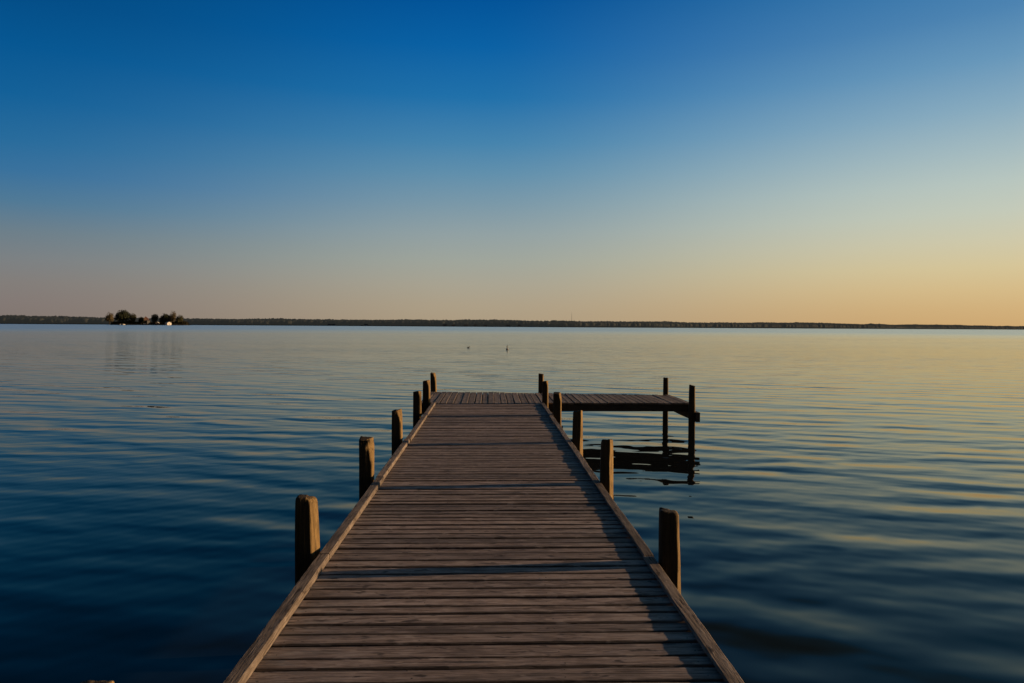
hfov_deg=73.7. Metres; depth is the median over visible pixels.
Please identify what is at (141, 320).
broadleaf tree
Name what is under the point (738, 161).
sky
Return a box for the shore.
[0,323,1023,329]
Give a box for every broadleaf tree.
[105,312,113,324]
[114,310,129,321]
[129,313,136,323]
[138,316,143,323]
[151,314,158,323]
[159,313,169,322]
[169,311,175,321]
[175,315,183,322]
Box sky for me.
[0,0,1023,325]
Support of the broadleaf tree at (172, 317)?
on the island
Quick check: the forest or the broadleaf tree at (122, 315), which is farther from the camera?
the forest
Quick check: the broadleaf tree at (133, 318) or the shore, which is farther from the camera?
the shore
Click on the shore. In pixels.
(517, 326)
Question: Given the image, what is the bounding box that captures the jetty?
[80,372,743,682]
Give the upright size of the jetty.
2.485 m
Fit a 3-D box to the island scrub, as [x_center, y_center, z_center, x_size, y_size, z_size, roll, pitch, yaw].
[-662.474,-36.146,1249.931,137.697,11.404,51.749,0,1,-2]
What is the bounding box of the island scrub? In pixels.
[111,320,188,324]
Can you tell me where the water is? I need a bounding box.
[0,324,1023,682]
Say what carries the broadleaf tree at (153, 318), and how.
on the island
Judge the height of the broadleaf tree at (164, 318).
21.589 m
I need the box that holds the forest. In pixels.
[0,315,1023,328]
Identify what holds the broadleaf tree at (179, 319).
on the island
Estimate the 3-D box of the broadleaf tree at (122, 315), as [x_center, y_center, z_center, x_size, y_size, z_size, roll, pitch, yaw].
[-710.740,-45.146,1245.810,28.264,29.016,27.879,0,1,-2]
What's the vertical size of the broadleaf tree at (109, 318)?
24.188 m

